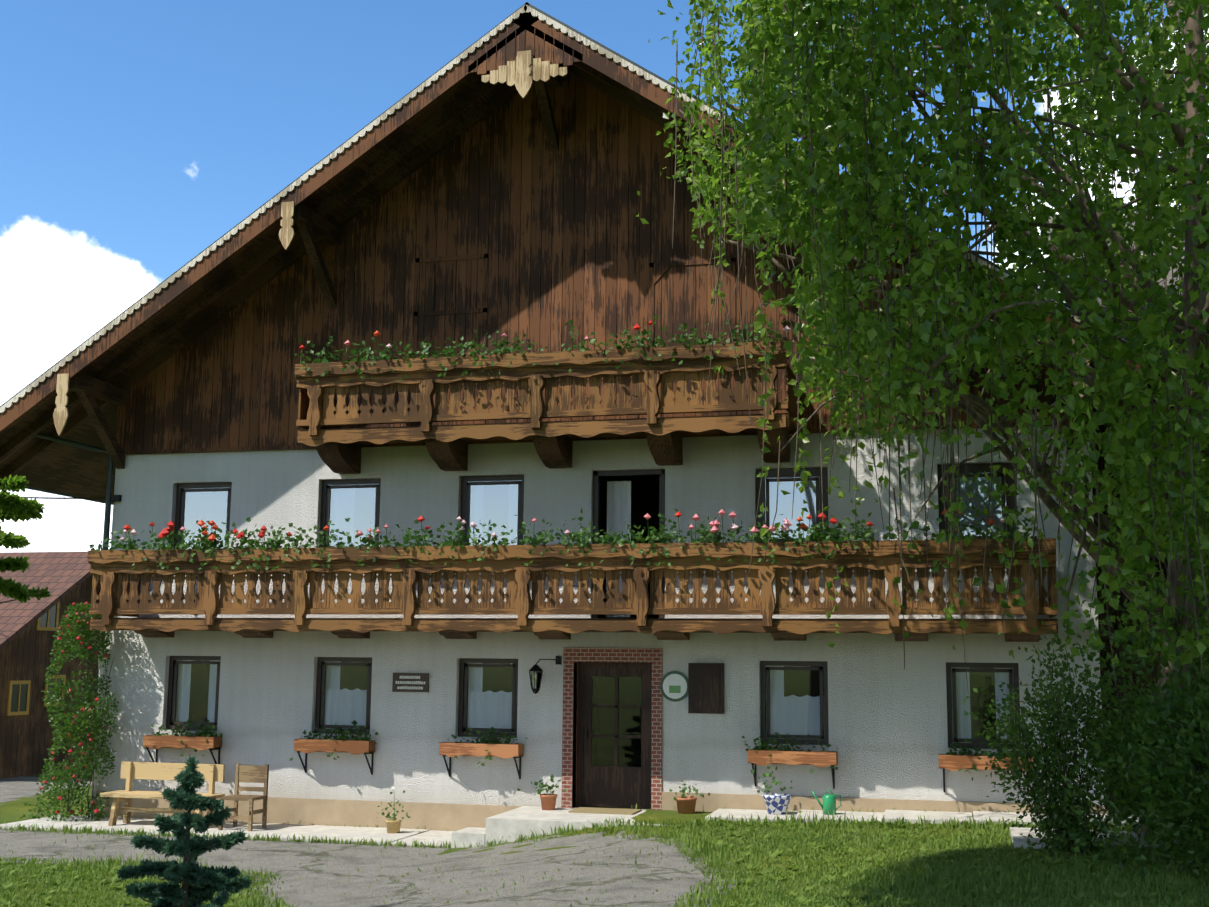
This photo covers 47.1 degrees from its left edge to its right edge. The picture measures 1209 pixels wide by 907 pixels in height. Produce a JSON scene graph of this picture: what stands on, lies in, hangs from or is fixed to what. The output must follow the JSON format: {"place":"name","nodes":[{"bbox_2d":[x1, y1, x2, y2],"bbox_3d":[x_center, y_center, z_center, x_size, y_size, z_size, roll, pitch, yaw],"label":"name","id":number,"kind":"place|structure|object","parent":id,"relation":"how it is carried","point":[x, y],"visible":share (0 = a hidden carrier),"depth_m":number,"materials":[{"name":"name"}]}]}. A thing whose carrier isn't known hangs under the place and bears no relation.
{"place":"outdoors","nodes":[
{"label":"outdoors","id":0,"kind":"place"},
{"bbox_2d":[0,475,51,603],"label":"conifer branches","id":1,"kind":"object","parent":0,"point":[14,507],"depth_m":10.16,"materials":[{"name":"green plant"}]},
{"bbox_2d":[0,776,743,906],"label":"asphalt path","id":2,"kind":"structure","parent":0,"point":[622,887],"depth_m":15.07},
{"bbox_2d":[468,23,582,74],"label":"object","id":3,"kind":"object","parent":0,"point":[531,40],"visible":0.67,"depth_m":19.36,"materials":[{"name":"brown wood"}]},
{"bbox_2d":[529,656,561,693],"bbox_3d":[-0.846,3.098,19.382,0.195,0.530,0.486,-11,-14,52],"label":"wall lantern","id":4,"kind":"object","parent":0,"point":[537,668],"depth_m":19.26,"materials":[{"name":"black metal"}]},
{"bbox_2d":[176,475,996,807],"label":"house rooms","id":5,"kind":"object","parent":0,"point":[644,495],"visible":0.02,"depth_m":21.79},
{"bbox_2d":[143,735,1032,771],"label":"window boxes","id":6,"kind":"object","parent":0,"point":[761,757],"depth_m":19.28,"materials":[{"name":"brown wood"}]},
{"bbox_2d":[176,481,1014,743],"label":"curtains","id":7,"kind":"object","parent":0,"point":[618,504],"visible":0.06,"depth_m":19.88,"materials":[{"name":"white fabric"}]},
{"bbox_2d":[96,424,1105,810],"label":"house walls","id":8,"kind":"structure","parent":0,"point":[888,722],"depth_m":19.58,"materials":[{"name":"white paint"}]},
{"bbox_2d":[392,673,428,691],"bbox_3d":[-2.796,3.302,19.982,0.550,0.270,0.030,-2,-9,14],"label":"name plaque","id":9,"kind":"object","parent":8,"relation":"attached to","point":[424,677],"visible":0.86,"depth_m":19.96,"materials":[{"name":"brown wood"}]},
{"bbox_2d":[396,676,424,688],"bbox_3d":[-2.797,3.300,19.964,0.456,0.194,0.004,-2,-9,14],"label":"sign lettering","id":10,"kind":"object","parent":9,"relation":"attached to","point":[407,682],"visible":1,"depth_m":19.97},
{"bbox_2d":[315,428,789,473],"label":"balcony support brackets","id":11,"kind":"object","parent":8,"relation":"attached to","point":[343,458],"visible":0.81,"depth_m":19.54,"materials":[{"name":"brown wood"}]},
{"bbox_2d":[134,631,1039,641],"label":"balcony support beams","id":12,"kind":"structure","parent":8,"relation":"attached to","point":[683,636],"depth_m":19.21,"materials":[{"name":"brown wood"}]},
{"bbox_2d":[166,463,1020,749],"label":"window frames","id":13,"kind":"structure","parent":8,"relation":"in","point":[815,473],"depth_m":19.74,"materials":[{"name":"wood"}]},
{"bbox_2d":[182,472,1006,548],"bbox_3d":[-0.608,0.871,19.955,12.300,1.010,0.001,-2,-9,14],"label":"window glass","id":14,"kind":"object","parent":13,"relation":"in","point":[497,505],"visible":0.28,"depth_m":20.23,"materials":[{"name":"glass"}]},
{"bbox_2d":[176,660,1012,743],"bbox_3d":[-0.607,3.462,19.558,12.280,0.977,0.001,-2,-9,14],"label":"house window glass","id":15,"kind":"object","parent":13,"relation":"in","point":[478,674],"visible":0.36,"depth_m":19.75,"materials":[{"name":"glass"}]},
{"bbox_2d":[116,72,1088,454],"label":"wooden gable wall","id":16,"kind":"structure","parent":8,"relation":"attached to","point":[504,220],"depth_m":20.63,"materials":[{"name":"brown wood"}]},
{"bbox_2d":[660,671,687,701],"bbox_3d":[0.970,3.198,19.032,0.420,0.420,0.020,-2,-9,14],"label":"round sign","id":17,"kind":"object","parent":8,"relation":"attached to","point":[684,696],"visible":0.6,"depth_m":19.03,"materials":[{"name":"green"}]},
{"bbox_2d":[663,674,686,698],"bbox_3d":[0.970,3.198,19.030,0.340,0.340,0.026,-2,-9,14],"label":"round sign","id":18,"kind":"object","parent":17,"relation":"attached to","point":[674,680],"visible":0.69,"depth_m":19.02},
{"bbox_2d":[669,686,680,692],"bbox_3d":[0.966,3.235,19.009,0.160,0.100,0.006,-2,-9,14],"label":"sign emblem","id":19,"kind":"object","parent":17,"relation":"attached to","point":[674,689],"visible":1,"depth_m":19.00,"materials":[{"name":"green"}]},
{"bbox_2d":[688,663,723,713],"bbox_3d":[1.387,3.204,18.907,0.490,0.680,0.065,-2,-9,14],"label":"notice board","id":20,"kind":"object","parent":8,"relation":"attached to","point":[705,688],"depth_m":18.88,"materials":[{"name":"brown wood"}]},
{"bbox_2d":[96,791,1107,830],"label":"house plinth","id":21,"kind":"structure","parent":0,"point":[430,816],"depth_m":19.59,"materials":[{"name":"beige paint"}]},
{"bbox_2d":[0,769,1208,906],"bbox_3d":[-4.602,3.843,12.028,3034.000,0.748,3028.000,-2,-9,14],"label":"ground","id":22,"kind":"structure","parent":0,"point":[10,811],"depth_m":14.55,"materials":[{"name":"green plant"}]},
{"bbox_2d":[0,574,104,778],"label":"barn walls","id":23,"kind":"structure","parent":22,"relation":"on","point":[26,742],"depth_m":28.59,"materials":[{"name":"brown wood"}]},
{"bbox_2d":[7,601,65,715],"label":"shed window frames","id":24,"kind":"structure","parent":23,"relation":"in","point":[28,682],"depth_m":28.36,"materials":[{"name":"brown wood"}]},
{"bbox_2d":[11,604,62,711],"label":"shed window panes","id":25,"kind":"structure","parent":24,"relation":"in","point":[24,687],"depth_m":28.30,"materials":[{"name":"clear glass"}]},
{"bbox_2d":[0,551,91,649],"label":"barn roof","id":26,"kind":"structure","parent":23,"relation":"on","point":[60,575],"depth_m":29.49,"materials":[{"name":"red tile"}]},
{"bbox_2d":[116,754,253,906],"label":"spruce sapling","id":27,"kind":"object","parent":22,"relation":"on","point":[208,882],"depth_m":11.33,"materials":[{"name":"green plant"}]},
{"bbox_2d":[0,2,1145,406],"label":"house roof","id":28,"kind":"structure","parent":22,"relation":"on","point":[428,78],"depth_m":19.47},
{"bbox_2d":[25,432,113,549],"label":"house gutters","id":29,"kind":"object","parent":28,"relation":"attached to","point":[108,503],"visible":0.35,"depth_m":21.65,"materials":[{"name":"metal"}]},
{"bbox_2d":[21,495,121,501],"bbox_3d":[-11.699,0.440,24.756,10.405,1.477,0.102,-6,-11,37],"label":"power cable","id":30,"kind":"object","parent":28,"relation":"attached to","point":[116,498],"visible":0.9,"depth_m":22.12,"materials":[{"name":"black metal"}]},
{"bbox_2d":[90,632,103,815],"bbox_3d":[-7.726,3.525,21.051,0.151,3.900,0.338,-7,-11,41],"label":"white downpipe","id":31,"kind":"object","parent":28,"relation":"attached to","point":[101,669],"visible":0.15,"depth_m":21.09,"materials":[{"name":"white metal"}]},
{"bbox_2d":[295,341,797,446],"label":"balcony rails","id":32,"kind":"object","parent":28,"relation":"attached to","point":[546,366],"visible":0.88,"depth_m":18.84,"materials":[{"name":"brown wood"}]},
{"bbox_2d":[307,365,777,435],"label":"balcony balusters","id":33,"kind":"object","parent":32,"relation":"attached to","point":[530,400],"visible":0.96,"depth_m":18.83,"materials":[{"name":"brown wood"}]},
{"bbox_2d":[294,315,793,381],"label":"balcony plants","id":34,"kind":"object","parent":32,"relation":"attached to","point":[701,341],"visible":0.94,"depth_m":18.91,"materials":[{"name":"green plant"}]},
{"bbox_2d":[299,321,790,348],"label":"red flowers","id":35,"kind":"object","parent":34,"relation":"attached to","point":[635,327],"visible":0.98,"depth_m":19.00,"materials":[{"name":"red plant"}]},
{"bbox_2d":[87,538,1057,634],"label":"balcony rails","id":36,"kind":"object","parent":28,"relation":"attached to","point":[501,558],"visible":0.88,"depth_m":18.28,"materials":[{"name":"brown wood"}]},
{"bbox_2d":[89,505,1043,570],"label":"balcony plants","id":37,"kind":"object","parent":36,"relation":"attached to","point":[273,544],"visible":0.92,"depth_m":18.48,"materials":[{"name":"green plant"}]},
{"bbox_2d":[119,509,1004,541],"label":"geranium flowers","id":38,"kind":"object","parent":37,"relation":"attached to","point":[715,524],"visible":0.9,"depth_m":18.66,"materials":[{"name":"red plant"}]},
{"bbox_2d":[91,564,1056,626],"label":"balcony balusters","id":39,"kind":"object","parent":36,"relation":"attached to","point":[299,600],"visible":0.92,"depth_m":18.38,"materials":[{"name":"brown wood"}]},
{"bbox_2d":[69,75,1077,468],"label":"house purlins","id":40,"kind":"object","parent":28,"relation":"attached to","point":[309,223],"visible":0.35,"depth_m":20.74,"materials":[{"name":"brown wood"}]},
{"bbox_2d":[146,747,1028,791],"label":"window box brackets","id":41,"kind":"object","parent":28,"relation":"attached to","point":[519,770],"depth_m":19.64,"materials":[{"name":"black metal"}]},
{"bbox_2d":[151,715,222,756],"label":"window box plants","id":42,"kind":"object","parent":41,"relation":"attached to","point":[208,733],"visible":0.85,"depth_m":20.51,"materials":[{"name":"green plant"}]},
{"bbox_2d":[186,718,208,730],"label":"flowers","id":43,"kind":"object","parent":42,"relation":"attached to","point":[189,720],"visible":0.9,"depth_m":20.47,"materials":[{"name":"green plant"}]},
{"bbox_2d":[290,722,377,760],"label":"window box plants","id":44,"kind":"object","parent":41,"relation":"attached to","point":[343,737],"visible":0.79,"depth_m":19.91,"materials":[{"name":"green plant"}]},
{"bbox_2d":[335,720,357,733],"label":"flowers","id":45,"kind":"object","parent":44,"relation":"attached to","point":[339,729],"visible":0.92,"depth_m":19.96,"materials":[{"name":"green plant"}]},
{"bbox_2d":[447,728,527,765],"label":"window box plants","id":46,"kind":"object","parent":41,"relation":"attached to","point":[490,740],"visible":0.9,"depth_m":19.38,"materials":[{"name":"green plant"}]},
{"bbox_2d":[488,727,495,733],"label":"window box flowers","id":47,"kind":"object","parent":46,"relation":"attached to","point":[491,730],"visible":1,"depth_m":19.41,"materials":[{"name":"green plant"}]},
{"bbox_2d":[742,732,837,772],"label":"window box plants","id":48,"kind":"object","parent":41,"relation":"attached to","point":[764,746],"visible":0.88,"depth_m":18.39,"materials":[{"name":"green plant"}]},
{"bbox_2d":[946,735,1025,780],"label":"window box plants","id":49,"kind":"object","parent":41,"relation":"attached to","point":[968,752],"visible":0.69,"depth_m":17.81,"materials":[{"name":"green plant"}]},
{"bbox_2d":[0,4,1205,431],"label":"house barge boards","id":50,"kind":"object","parent":28,"relation":"attached to","point":[316,182],"visible":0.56,"depth_m":19.75,"materials":[{"name":"wood"}]},
{"bbox_2d":[53,50,1089,435],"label":"roof pendants","id":51,"kind":"object","parent":50,"relation":"attached to","point":[523,70],"visible":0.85,"depth_m":19.32,"materials":[{"name":"beige wood"}]},
{"bbox_2d":[0,44,1208,502],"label":"roof eave underside","id":52,"kind":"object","parent":28,"relation":"attached to","point":[450,116],"depth_m":21.05,"materials":[{"name":"brown wood"}]},
{"bbox_2d":[0,4,1208,412],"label":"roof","id":53,"kind":"structure","parent":28,"relation":"attached to","point":[340,150],"depth_m":19.74,"materials":[{"name":"white metal"}]},
{"bbox_2d":[0,806,1191,848],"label":"concrete path","id":54,"kind":"structure","parent":22,"relation":"on","point":[523,820],"depth_m":18.03,"materials":[{"name":"grey concrete"}]},
{"bbox_2d":[56,608,113,818],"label":"rose bush canes","id":55,"kind":"object","parent":54,"relation":"on","point":[69,807],"visible":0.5,"depth_m":20.62,"materials":[{"name":"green plant"}]},
{"bbox_2d":[20,602,118,820],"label":"rose bush leaves","id":56,"kind":"object","parent":55,"relation":"attached to","point":[85,651],"visible":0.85,"depth_m":20.58,"materials":[{"name":"green plant"}]},
{"bbox_2d":[39,602,108,813],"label":"rose bush roses","id":57,"kind":"object","parent":55,"relation":"attached to","point":[88,734],"visible":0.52,"depth_m":20.52,"materials":[{"name":"red plant"}]},
{"bbox_2d":[100,761,224,825],"bbox_3d":[-6.323,4.885,19.824,1.700,0.860,0.500,-2,-9,14],"label":"bench","id":58,"kind":"object","parent":54,"relation":"on","point":[212,773],"visible":0.71,"depth_m":19.93,"materials":[{"name":"brown wood"}]},
{"bbox_2d":[218,763,268,830],"bbox_3d":[-5.086,4.843,19.539,0.500,0.880,0.450,-2,-9,14],"label":"chair","id":59,"kind":"object","parent":54,"relation":"on","point":[251,774],"visible":0.88,"depth_m":19.70,"materials":[{"name":"brown wood"}]},
{"bbox_2d":[386,819,401,833],"bbox_3d":[-2.920,5.161,19.171,0.220,0.170,0.215,-2,-9,14],"label":"basket pot","id":60,"kind":"object","parent":54,"relation":"on","point":[393,826],"visible":1,"depth_m":19.09,"materials":[{"name":"beige wicker"}]},
{"bbox_2d":[377,790,410,819],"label":"potted plant leaves","id":61,"kind":"object","parent":60,"relation":"on","point":[393,814],"visible":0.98,"depth_m":19.20,"materials":[{"name":"green plant"}]},
{"bbox_2d":[568,807,641,814],"bbox_3d":[0.013,4.822,18.690,0.880,0.020,0.560,-2,-9,14],"label":"door mat","id":62,"kind":"object","parent":54,"relation":"on","point":[619,811],"depth_m":18.61,"materials":[{"name":"beige fabric"}]},
{"bbox_2d":[540,794,696,813],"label":"flower pots","id":63,"kind":"object","parent":54,"relation":"on","point":[686,805],"visible":0.9,"depth_m":18.43,"materials":[{"name":"ceramic"}]},
{"bbox_2d":[517,774,566,795],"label":"potted flowers","id":64,"kind":"object","parent":63,"relation":"on","point":[545,785],"visible":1,"depth_m":18.91,"materials":[{"name":"green plant"}]},
{"bbox_2d":[669,781,710,800],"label":"potted flowers","id":65,"kind":"object","parent":63,"relation":"on","point":[684,789],"visible":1,"depth_m":18.46,"materials":[{"name":"green plant"}]},
{"bbox_2d":[762,793,791,813],"bbox_3d":[2.246,4.565,18.042,0.389,0.240,0.379,-2,-9,14],"label":"flower pot","id":66,"kind":"object","parent":54,"relation":"on","point":[776,803],"visible":1,"depth_m":17.92,"materials":[{"name":"ceramic"}]},
{"bbox_2d":[757,742,792,793],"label":"potted plant leaves","id":67,"kind":"object","parent":66,"relation":"on","point":[773,779],"visible":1,"depth_m":18.08,"materials":[{"name":"green plant"}]},
{"bbox_2d":[811,789,841,814],"bbox_3d":[2.859,4.480,17.846,0.386,0.327,0.170,-2,-9,14],"label":"watering can","id":68,"kind":"object","parent":54,"relation":"on","point":[829,802],"visible":0.96,"depth_m":17.78,"materials":[{"name":"green plastic"}]},
{"bbox_2d":[636,0,1208,833],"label":"birch tree","id":69,"kind":"object","parent":22,"relation":"on","point":[764,164],"depth_m":12.40,"materials":[{"name":"green plant"}]},
{"bbox_2d":[963,620,1156,852],"bbox_3d":[4.675,2.875,14.009,2.038,2.372,1.878,-2,-9,14],"label":"bush","id":70,"kind":"object","parent":22,"relation":"on","point":[1070,723],"depth_m":13.90,"materials":[{"name":"green plant"}]},
{"bbox_2d":[1047,615,1208,838],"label":"bush","id":71,"kind":"object","parent":22,"relation":"on","point":[1137,826],"depth_m":14.54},
{"bbox_2d":[1058,589,1208,877],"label":"bush","id":72,"kind":"object","parent":22,"relation":"on","point":[1176,790],"depth_m":12.50,"materials":[{"name":"green plant"}]},
{"bbox_2d":[1092,341,1208,801],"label":"annex walls","id":73,"kind":"structure","parent":22,"relation":"on","point":[1100,463],"depth_m":19.68,"materials":[{"name":"white paint"}]},
{"bbox_2d":[0,0,1208,552],"label":"sky","id":74,"kind":"structure","parent":0,"point":[135,135],"materials":[{"name":"blue"}]},
{"bbox_2d":[561,647,662,809],"bbox_3d":[0.136,3.817,19.294,1.420,2.200,0.278,-2,-9,14],"label":"door frame","id":75,"kind":"structure","parent":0,"point":[576,655],"depth_m":19.23,"materials":[{"name":"red brick"}]},
{"bbox_2d":[576,662,651,808],"bbox_3d":[0.162,3.932,19.383,1.120,2.000,0.100,-2,-9,14],"label":"front door","id":76,"kind":"structure","parent":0,"point":[615,785],"depth_m":19.38,"materials":[{"name":"brown wood"}]},
{"bbox_2d":[628,110,1052,425],"bbox_3d":[-0.618,-3.091,20.410,14.480,5.720,0.014,-2,-9,14],"label":"house gable backing","id":77,"kind":"object","parent":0,"point":[800,313],"depth_m":19.54,"materials":[{"name":"brown wood"}]},
{"bbox_2d":[1047,207,1208,444],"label":"branches","id":78,"kind":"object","parent":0,"point":[1101,428],"depth_m":21.69,"materials":[{"name":"green plant"}]}
]}

